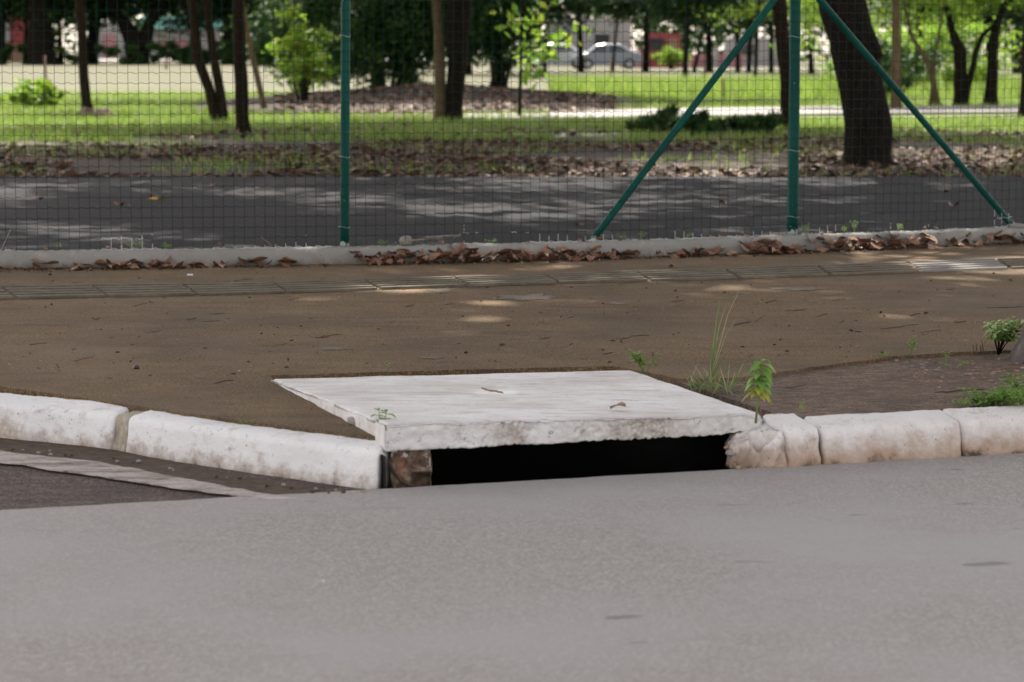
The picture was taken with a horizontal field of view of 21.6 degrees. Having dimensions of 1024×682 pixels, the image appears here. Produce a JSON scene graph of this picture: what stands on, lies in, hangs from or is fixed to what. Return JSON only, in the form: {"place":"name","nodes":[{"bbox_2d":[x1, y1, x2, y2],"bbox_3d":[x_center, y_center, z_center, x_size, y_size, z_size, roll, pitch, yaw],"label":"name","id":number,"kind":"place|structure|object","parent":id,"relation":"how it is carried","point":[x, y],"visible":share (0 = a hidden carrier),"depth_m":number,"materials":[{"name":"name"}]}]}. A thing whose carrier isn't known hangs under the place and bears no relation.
{"place":"outdoors","nodes":[
{"label":"outdoors","id":0,"kind":"place"},
{"bbox_2d":[0,453,1023,681],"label":"road","id":1,"kind":"structure","parent":0,"point":[899,571],"depth_m":5.91,"materials":[{"name":"asphalt"}]},
{"bbox_2d":[0,450,391,509],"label":"gutter","id":2,"kind":"object","parent":1,"relation":"on","point":[24,487],"visible":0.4,"depth_m":7.20,"materials":[{"name":"grey concrete"}]},
{"bbox_2d":[0,393,128,449],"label":"kerb stone","id":3,"kind":"object","parent":2,"relation":"on","point":[89,423],"visible":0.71,"depth_m":8.03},
{"bbox_2d":[0,450,300,498],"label":"gutter lip","id":4,"kind":"object","parent":2,"relation":"on","point":[94,468],"visible":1,"depth_m":7.41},
{"bbox_2d":[0,438,335,494],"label":"gutter dirt","id":5,"kind":"structure","parent":2,"relation":"on","point":[161,466],"depth_m":7.60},
{"bbox_2d":[126,410,389,489],"bbox_3d":[-0.711,0.311,7.551,1.027,0.151,0.150,5,8,41],"label":"kerb stone","id":6,"kind":"object","parent":2,"relation":"on","point":[325,458],"visible":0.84,"depth_m":7.47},
{"bbox_2d":[112,411,144,451],"bbox_3d":[-1.111,0.274,7.916,0.118,0.151,0.083,-5,8,-40],"label":"mortar joint","id":7,"kind":"object","parent":6,"relation":"attached to","point":[121,438],"visible":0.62,"depth_m":7.89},
{"bbox_2d":[725,423,787,469],"bbox_3d":[0.685,0.313,7.583,0.165,0.162,0.222,-1,6,-11],"label":"kerb stone","id":8,"kind":"object","parent":1,"relation":"on","point":[763,445],"visible":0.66,"depth_m":7.54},
{"bbox_2d":[763,413,820,466],"bbox_3d":[0.793,0.298,7.609,0.114,0.171,0.155,-3,7,-27],"label":"kerb stone","id":9,"kind":"object","parent":1,"relation":"on","point":[801,436],"visible":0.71,"depth_m":7.56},
{"bbox_2d":[804,410,960,463],"bbox_3d":[1.065,0.290,7.712,0.450,0.156,0.153,-2,7,-19],"label":"kerb stone","id":10,"kind":"object","parent":1,"relation":"on","point":[888,436],"visible":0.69,"depth_m":7.67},
{"bbox_2d":[943,405,1023,455],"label":"kerb stone","id":11,"kind":"object","parent":1,"relation":"on","point":[995,430],"visible":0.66,"depth_m":7.78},
{"bbox_2d":[0,242,1023,439],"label":"pavement","id":12,"kind":"structure","parent":0,"point":[254,392],"depth_m":10.18,"materials":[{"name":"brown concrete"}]},
{"bbox_2d":[390,449,432,487],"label":"support block","id":13,"kind":"structure","parent":12,"relation":"on","point":[412,467],"depth_m":7.27,"materials":[{"name":"brick"}]},
{"bbox_2d":[0,257,1023,299],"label":"tactile paving","id":14,"kind":"structure","parent":12,"relation":"on","point":[45,291],"depth_m":12.09,"materials":[{"name":"concrete"}]},
{"bbox_2d":[0,242,1023,378],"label":"leaf crumbs","id":15,"kind":"object","parent":12,"relation":"on","point":[445,262],"visible":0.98,"depth_m":12.94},
{"bbox_2d":[495,293,558,299],"bbox_3d":[0.062,-0.189,11.427,0.300,0.003,0.334,0,6,0],"label":"cement spill","id":16,"kind":"object","parent":12,"relation":"on","point":[532,297],"visible":1,"depth_m":11.39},
{"bbox_2d":[381,433,732,488],"bbox_3d":[0.013,0.741,7.968,1.695,1.035,1.516,0,6,0],"label":"drain chamber","id":17,"kind":"object","parent":12,"relation":"in","point":[525,462],"visible":0.2,"depth_m":8.69,"materials":[{"name":"concrete"}]},
{"bbox_2d":[271,370,762,451],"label":"drain cover slab","id":18,"kind":"structure","parent":17,"relation":"on","point":[445,411],"depth_m":7.66,"materials":[{"name":"concrete"}]},
{"bbox_2d":[625,349,661,374],"bbox_3d":[0.426,0.070,8.755,0.131,0.086,0.060,0,6,0],"label":"weed","id":19,"kind":"object","parent":12,"relation":"on","point":[640,360],"visible":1,"depth_m":8.75,"materials":[{"name":"green plant"}]},
{"bbox_2d":[709,292,753,377],"bbox_3d":[0.718,-0.015,8.614,0.176,0.288,0.023,0,6,0],"label":"grass stalk","id":20,"kind":"object","parent":12,"relation":"on","point":[712,357],"depth_m":8.61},
{"bbox_2d":[741,359,775,422],"bbox_3d":[0.694,0.141,7.540,0.098,0.181,0.085,3,7,23],"label":"weed","id":21,"kind":"object","parent":12,"relation":"on","point":[759,383],"visible":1,"depth_m":7.53,"materials":[{"name":"green plant"}]},
{"bbox_2d":[770,287,824,289],"bbox_3d":[1.246,-0.232,11.821,0.284,0.003,0.174,0,6,0],"label":"cement spill","id":22,"kind":"object","parent":12,"relation":"on","point":[800,288],"visible":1,"depth_m":11.81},
{"bbox_2d":[909,258,1007,272],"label":"tactile paving","id":23,"kind":"structure","parent":12,"relation":"on","point":[959,265],"depth_m":13.01,"materials":[{"name":"concrete"}]},
{"bbox_2d":[0,176,1023,249],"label":"park path","id":24,"kind":"structure","parent":0,"point":[367,210],"depth_m":18.17,"materials":[{"name":"asphalt"}]},
{"bbox_2d":[0,227,1023,268],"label":"fence kerb","id":25,"kind":"structure","parent":24,"relation":"on","point":[10,259],"depth_m":13.30,"materials":[{"name":"concrete"}]},
{"bbox_2d":[0,0,1023,250],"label":"wire fence","id":26,"kind":"object","parent":25,"relation":"on","point":[794,118],"visible":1,"depth_m":13.58,"materials":[{"name":"green plastic"}]},
{"bbox_2d":[0,53,1023,176],"bbox_3d":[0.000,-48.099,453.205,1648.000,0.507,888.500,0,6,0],"label":"ground","id":27,"kind":"structure","parent":0,"point":[167,76],"depth_m":42.32,"materials":[{"name":"plant"}]},
{"bbox_2d":[5,8,23,61],"bbox_3d":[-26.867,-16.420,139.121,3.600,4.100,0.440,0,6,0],"label":"house","id":28,"kind":"structure","parent":27,"relation":"on","point":[17,57],"depth_m":139.09,"materials":[{"name":"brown wood"}]},
{"bbox_2d":[0,77,69,108],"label":"shrub","id":29,"kind":"object","parent":27,"relation":"on","point":[41,97],"visible":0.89,"depth_m":48.55,"materials":[{"name":"green plant"}]},
{"bbox_2d":[0,43,77,64],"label":"shrub","id":30,"kind":"object","parent":27,"relation":"on","point":[4,56],"visible":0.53,"depth_m":116.29,"materials":[{"name":"green plant"}]},
{"bbox_2d":[0,0,89,63],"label":"tree","id":31,"kind":"object","parent":27,"relation":"on","point":[3,31],"visible":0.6,"depth_m":117.38,"materials":[{"name":"green plant"}]},
{"bbox_2d":[8,0,103,63],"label":"tree","id":32,"kind":"object","parent":27,"relation":"on","point":[25,33],"visible":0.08,"depth_m":121.15,"materials":[{"name":"brown plant"}]},
{"bbox_2d":[52,12,67,55],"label":"shrub","id":33,"kind":"object","parent":27,"relation":"on","point":[59,48],"visible":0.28,"depth_m":120.93,"materials":[{"name":"green plant"}]},
{"bbox_2d":[0,0,120,64],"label":"tree","id":34,"kind":"object","parent":27,"relation":"on","point":[41,26],"visible":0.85,"depth_m":114.86,"materials":[{"name":"green plant"}]},
{"bbox_2d":[51,0,102,63],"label":"tree","id":35,"kind":"object","parent":27,"relation":"on","point":[60,55],"visible":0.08,"depth_m":121.16,"materials":[{"name":"brown plant"}]},
{"bbox_2d":[76,0,92,108],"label":"tree","id":36,"kind":"object","parent":27,"relation":"on","point":[83,58],"visible":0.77,"depth_m":44.69,"materials":[{"name":"brown plant"}]},
{"bbox_2d":[75,107,114,117],"bbox_3d":[-6.638,-3.603,42.650,0.729,0.226,0.700,0,6,0],"label":"soil patch","id":37,"kind":"object","parent":27,"relation":"on","point":[94,111],"visible":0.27,"depth_m":42.52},
{"bbox_2d":[57,0,154,63],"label":"tree","id":38,"kind":"object","parent":27,"relation":"on","point":[91,35],"visible":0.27,"depth_m":120.02,"materials":[{"name":"brown plant"}]},
{"bbox_2d":[98,23,124,58],"bbox_3d":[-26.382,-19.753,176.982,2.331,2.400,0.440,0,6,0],"label":"house","id":39,"kind":"structure","parent":27,"relation":"on","point":[114,36],"depth_m":176.86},
{"bbox_2d":[103,35,115,58],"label":"door","id":40,"kind":"structure","parent":39,"relation":"in","point":[107,37],"depth_m":176.78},
{"bbox_2d":[71,0,197,64],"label":"tree","id":41,"kind":"object","parent":27,"relation":"on","point":[121,14],"visible":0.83,"depth_m":116.94,"materials":[{"name":"green plant"}]},
{"bbox_2d":[91,39,266,64],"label":"shrub","id":42,"kind":"object","parent":27,"relation":"on","point":[224,55],"visible":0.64,"depth_m":115.66,"materials":[{"name":"green plant"}]},
{"bbox_2d":[142,17,221,58],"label":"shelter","id":43,"kind":"object","parent":27,"relation":"on","point":[183,43],"visible":0.27,"depth_m":174.86,"materials":[{"name":"grey wood"}]},
{"bbox_2d":[119,0,267,64],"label":"tree","id":44,"kind":"object","parent":27,"relation":"on","point":[216,16],"visible":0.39,"depth_m":116.04,"materials":[{"name":"green plant"}]},
{"bbox_2d":[132,0,267,62],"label":"tree","id":45,"kind":"object","parent":27,"relation":"on","point":[184,26],"visible":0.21,"depth_m":123.94,"materials":[{"name":"green plant"}]},
{"bbox_2d":[187,0,229,120],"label":"tree","id":46,"kind":"object","parent":27,"relation":"on","point":[212,97],"visible":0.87,"depth_m":39.73,"materials":[{"name":"brown plant"}]},
{"bbox_2d":[150,0,273,64],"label":"tree","id":47,"kind":"object","parent":27,"relation":"on","point":[249,12],"visible":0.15,"depth_m":115.85,"materials":[{"name":"green plant"}]},
{"bbox_2d":[233,0,251,132],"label":"tree","id":48,"kind":"object","parent":27,"relation":"on","point":[239,57],"visible":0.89,"depth_m":34.37,"materials":[{"name":"brown plant"}]},
{"bbox_2d":[244,1,267,107],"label":"tree","id":49,"kind":"object","parent":27,"relation":"on","point":[257,77],"visible":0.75,"depth_m":47.71,"materials":[{"name":"beige plant"}]},
{"bbox_2d":[222,0,356,92],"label":"tree","id":50,"kind":"object","parent":27,"relation":"on","point":[269,15],"visible":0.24,"depth_m":62.17,"materials":[{"name":"green plant"}]},
{"bbox_2d":[261,1,340,101],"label":"shrub","id":51,"kind":"object","parent":27,"relation":"on","point":[306,56],"visible":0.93,"depth_m":49.62,"materials":[{"name":"green plant"}]},
{"bbox_2d":[284,0,512,87],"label":"shrub","id":52,"kind":"object","parent":27,"relation":"on","point":[366,16],"visible":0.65,"depth_m":56.68,"materials":[{"name":"green plant"}]},
{"bbox_2d":[272,82,617,114],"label":"leaf litter","id":53,"kind":"object","parent":27,"relation":"on","point":[563,94],"visible":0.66,"depth_m":49.61,"materials":[{"name":"plant"}]},
{"bbox_2d":[432,0,471,121],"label":"tree","id":54,"kind":"object","parent":27,"relation":"on","point":[446,87],"visible":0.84,"depth_m":39.69,"materials":[{"name":"beige plant"}]},
{"bbox_2d":[489,49,505,85],"bbox_3d":[-0.021,-9.983,55.919,17.172,9.852,13.529,0,6,0],"label":"tree","id":55,"kind":"object","parent":27,"relation":"on","point":[494,83],"visible":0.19,"depth_m":59.55,"materials":[{"name":"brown plant"}]},
{"bbox_2d":[0,88,1023,142],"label":"grass","id":56,"kind":"structure","parent":27,"relation":"on","point":[806,124],"depth_m":37.82,"materials":[{"name":"plant"}]},
{"bbox_2d":[0,132,1023,175],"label":"grass","id":57,"kind":"structure","parent":27,"relation":"on","point":[417,145],"depth_m":26.49,"materials":[{"name":"plant"}]},
{"bbox_2d":[0,123,1023,176],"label":"leaf litter","id":58,"kind":"object","parent":27,"relation":"on","point":[358,171],"visible":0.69,"depth_m":25.79,"materials":[{"name":"plant"}]},
{"bbox_2d":[28,1,1022,64],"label":"wood","id":59,"kind":"object","parent":27,"relation":"on","point":[719,36],"visible":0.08,"depth_m":199.76,"materials":[{"name":"green plant"}]},
{"bbox_2d":[467,0,590,86],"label":"shrub","id":60,"kind":"object","parent":27,"relation":"on","point":[501,46],"visible":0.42,"depth_m":58.38,"materials":[{"name":"green plant"}]},
{"bbox_2d":[490,0,591,115],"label":"sapling","id":61,"kind":"object","parent":27,"relation":"on","point":[525,75],"visible":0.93,"depth_m":41.74,"materials":[{"name":"green plant"}]},
{"bbox_2d":[523,43,585,68],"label":"parked car","id":62,"kind":"object","parent":27,"relation":"on","point":[566,57],"visible":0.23,"depth_m":156.27,"materials":[{"name":"white paint"}]},
{"bbox_2d":[532,0,628,76],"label":"tree","id":63,"kind":"object","parent":27,"relation":"on","point":[557,16],"visible":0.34,"depth_m":109.94,"materials":[{"name":"green plant"}]},
{"bbox_2d":[545,0,636,71],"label":"tree","id":64,"kind":"object","parent":27,"relation":"on","point":[580,54],"visible":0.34,"depth_m":133.14,"materials":[{"name":"green plant"}]},
{"bbox_2d":[557,0,655,71],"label":"tree","id":65,"kind":"object","parent":27,"relation":"on","point":[608,14],"visible":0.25,"depth_m":135.07,"materials":[{"name":"green plant"}]},
{"bbox_2d":[574,43,642,68],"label":"parked car","id":66,"kind":"object","parent":27,"relation":"on","point":[621,55],"visible":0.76,"depth_m":154.28,"materials":[{"name":"silver metal"}]},
{"bbox_2d":[559,0,678,71],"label":"tree","id":67,"kind":"object","parent":27,"relation":"on","point":[645,65],"visible":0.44,"depth_m":133.10,"materials":[{"name":"green plant"}]},
{"bbox_2d":[624,101,681,133],"bbox_3d":[1.772,-2.775,33.747,0.779,0.484,0.971,0,6,0],"label":"frond heap","id":68,"kind":"object","parent":27,"relation":"on","point":[651,124],"visible":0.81,"depth_m":33.74,"materials":[{"name":"green plant"}]},
{"bbox_2d":[559,0,767,76],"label":"tree","id":69,"kind":"object","parent":27,"relation":"on","point":[686,16],"visible":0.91,"depth_m":99.77,"materials":[{"name":"green plant"}]},
{"bbox_2d":[651,45,691,69],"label":"shrub","id":70,"kind":"object","parent":27,"relation":"on","point":[672,56],"visible":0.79,"depth_m":148.97,"materials":[{"name":"green plant"}]},
{"bbox_2d":[659,5,731,70],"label":"tree","id":71,"kind":"object","parent":27,"relation":"on","point":[699,48],"visible":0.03,"depth_m":134.14,"materials":[{"name":"brown plant"}]},
{"bbox_2d":[679,6,725,71],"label":"tree","id":72,"kind":"object","parent":27,"relation":"on","point":[709,65],"visible":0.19,"depth_m":132.12,"materials":[{"name":"brown plant"}]},
{"bbox_2d":[673,107,740,136],"bbox_3d":[2.424,-2.636,32.745,0.938,0.472,0.888,0,6,0],"label":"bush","id":73,"kind":"object","parent":27,"relation":"on","point":[697,116],"visible":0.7,"depth_m":32.70,"materials":[{"name":"green plant"}]},
{"bbox_2d":[669,3,744,71],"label":"tree","id":74,"kind":"object","parent":27,"relation":"on","point":[736,40],"visible":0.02,"depth_m":133.18,"materials":[{"name":"brown plant"}]},
{"bbox_2d":[661,6,773,71],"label":"tree","id":75,"kind":"object","parent":27,"relation":"on","point":[749,53],"visible":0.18,"depth_m":131.20,"materials":[{"name":"green plant"}]},
{"bbox_2d":[464,105,1018,120],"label":"footpath","id":76,"kind":"structure","parent":27,"relation":"on","point":[921,110],"depth_m":44.96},
{"bbox_2d":[702,4,789,72],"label":"tree","id":77,"kind":"object","parent":27,"relation":"on","point":[770,42],"visible":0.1,"depth_m":127.21,"materials":[{"name":"brown plant"}]},
{"bbox_2d":[682,0,821,76],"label":"tree","id":78,"kind":"object","parent":27,"relation":"on","point":[748,9],"visible":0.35,"depth_m":103.72,"materials":[{"name":"green plant"}]},
{"bbox_2d":[726,108,786,134],"bbox_3d":[2.937,-2.672,33.206,0.773,0.440,1.043,5,8,40],"label":"bush","id":79,"kind":"object","parent":27,"relation":"on","point":[756,123],"visible":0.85,"depth_m":32.98,"materials":[{"name":"green plant"}]},
{"bbox_2d":[772,0,788,128],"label":"tree","id":80,"kind":"object","parent":27,"relation":"on","point":[783,55],"visible":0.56,"depth_m":35.71,"materials":[{"name":"brown plant"}]},
{"bbox_2d":[739,2,889,74],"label":"tree","id":81,"kind":"object","parent":27,"relation":"on","point":[810,62],"visible":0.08,"depth_m":119.25,"materials":[{"name":"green plant"}]},
{"bbox_2d":[771,0,915,36],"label":"tree","id":82,"kind":"object","parent":27,"relation":"on","point":[819,26],"visible":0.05,"depth_m":110.73,"materials":[{"name":"green plant"}]},
{"bbox_2d":[818,0,892,165],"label":"tree","id":83,"kind":"object","parent":27,"relation":"on","point":[856,76],"visible":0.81,"depth_m":24.42,"materials":[{"name":"brown plant"}]},
{"bbox_2d":[768,14,1021,91],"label":"shrub","id":84,"kind":"object","parent":27,"relation":"on","point":[980,75],"visible":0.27,"depth_m":65.45,"materials":[{"name":"green plant"}]},
{"bbox_2d":[787,0,1003,107],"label":"tree","id":85,"kind":"object","parent":27,"relation":"on","point":[895,55],"visible":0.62,"depth_m":47.69,"materials":[{"name":"green plant"}]},
{"bbox_2d":[801,0,994,104],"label":"tree","id":86,"kind":"object","parent":27,"relation":"on","point":[932,77],"visible":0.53,"depth_m":50.69,"materials":[{"name":"beige plant"}]},
{"bbox_2d":[829,35,979,96],"bbox_3d":[8.238,-5.892,57.600,2.645,1.518,2.709,6,9,45],"label":"shrub","id":87,"kind":"object","parent":27,"relation":"on","point":[916,56],"visible":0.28,"depth_m":57.59,"materials":[{"name":"green plant"}]},
{"bbox_2d":[819,0,1009,73],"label":"tree","id":88,"kind":"object","parent":27,"relation":"on","point":[920,19],"visible":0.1,"depth_m":103.56,"materials":[{"name":"green plant"}]},
{"bbox_2d":[868,0,1023,57],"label":"tree","id":89,"kind":"object","parent":27,"relation":"on","point":[988,18],"visible":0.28,"depth_m":96.29,"materials":[{"name":"green plant"}]},
{"bbox_2d":[889,0,1023,104],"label":"tree","id":90,"kind":"object","parent":27,"relation":"on","point":[959,85],"visible":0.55,"depth_m":50.65,"materials":[{"name":"brown plant"}]},
{"bbox_2d":[914,6,1023,73],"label":"tree","id":91,"kind":"object","parent":27,"relation":"on","point":[1016,57],"visible":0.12,"depth_m":124.14,"materials":[{"name":"green plant"}]},
{"bbox_2d":[930,0,1023,104],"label":"tree","id":92,"kind":"object","parent":27,"relation":"on","point":[992,46],"visible":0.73,"depth_m":50.65,"materials":[{"name":"brown plant"}]},
{"bbox_2d":[1018,18,1023,116],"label":"tree","id":93,"kind":"object","parent":27,"relation":"on","point":[1021,109],"visible":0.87,"depth_m":42.76,"materials":[{"name":"brown plant"}]},
{"bbox_2d":[53,5,1011,53],"label":"sky","id":94,"kind":"structure","parent":0,"point":[641,33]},
{"bbox_2d":[547,18,630,65],"bbox_3d":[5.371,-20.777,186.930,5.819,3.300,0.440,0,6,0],"label":"house","id":95,"kind":"structure","parent":0,"point":[623,36],"depth_m":186.77,"materials":[{"name":"white glass"}]},
{"bbox_2d":[596,34,608,44],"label":"window","id":96,"kind":"structure","parent":95,"relation":"in","point":[600,37],"depth_m":186.69,"materials":[{"name":"grey glass"}]},
{"bbox_2d":[637,48,682,67],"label":"boundary wall","id":97,"kind":"structure","parent":0,"point":[654,64],"depth_m":167.11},
{"bbox_2d":[649,33,680,50],"bbox_3d":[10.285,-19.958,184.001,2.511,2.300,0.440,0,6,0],"label":"house","id":98,"kind":"structure","parent":0,"point":[655,44],"depth_m":183.78,"materials":[{"name":"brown wood"}]},
{"bbox_2d":[651,38,663,49],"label":"window","id":99,"kind":"structure","parent":98,"relation":"in","point":[654,45],"depth_m":183.75,"materials":[{"name":"grey glass"}]},
{"bbox_2d":[689,47,743,67],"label":"boundary wall","id":100,"kind":"structure","parent":0,"point":[716,57],"depth_m":168.07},
{"bbox_2d":[724,38,777,66],"bbox_3d":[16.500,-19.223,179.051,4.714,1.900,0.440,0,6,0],"label":"house","id":101,"kind":"structure","parent":0,"point":[763,54],"depth_m":178.94,"materials":[{"name":"white glass"}]},
{"bbox_2d":[540,71,1020,97],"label":"grass","id":102,"kind":"structure","parent":0,"point":[670,86],"depth_m":63.84,"materials":[{"name":"plant"}]},
{"bbox_2d":[675,353,1023,419],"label":"soil patch","id":103,"kind":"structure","parent":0,"point":[880,387],"depth_m":8.45,"materials":[{"name":"brown soil"}]},
{"bbox_2d":[680,360,755,395],"bbox_3d":[0.643,0.116,8.359,0.278,0.125,0.326,0,6,0],"label":"grass tuft","id":104,"kind":"object","parent":103,"relation":"on","point":[717,384],"visible":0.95,"depth_m":8.35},
{"bbox_2d":[965,396,1009,406],"bbox_3d":[1.418,0.184,8.011,0.147,0.042,0.120,-4,7,-31],"label":"weed","id":105,"kind":"object","parent":103,"relation":"on","point":[981,402],"visible":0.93,"depth_m":7.99,"materials":[{"name":"green plant"}]},
{"bbox_2d":[958,386,1023,406],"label":"weed","id":106,"kind":"object","parent":103,"relation":"on","point":[987,397],"visible":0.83,"depth_m":7.99,"materials":[{"name":"green plant"}]},
{"bbox_2d":[969,385,1022,405],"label":"weed","id":107,"kind":"object","parent":103,"relation":"on","point":[999,388],"visible":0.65,"depth_m":8.03,"materials":[{"name":"green plant"}]},
{"bbox_2d":[982,316,1023,354],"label":"weed","id":108,"kind":"object","parent":103,"relation":"on","point":[999,335],"visible":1,"depth_m":9.32,"materials":[{"name":"green plant"}]},
{"bbox_2d":[988,387,1023,405],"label":"weed","id":109,"kind":"object","parent":103,"relation":"on","point":[1016,397],"visible":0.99,"depth_m":7.93,"materials":[{"name":"green plant"}]},
{"bbox_2d":[1001,372,1023,394],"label":"weed","id":110,"kind":"object","parent":103,"relation":"on","point":[1012,382],"visible":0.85,"depth_m":8.15,"materials":[{"name":"green plant"}]},
{"bbox_2d":[1007,328,1023,363],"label":"street tree","id":111,"kind":"object","parent":103,"relation":"on","point":[1016,354],"visible":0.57,"depth_m":9.15,"materials":[{"name":"grey plant"}]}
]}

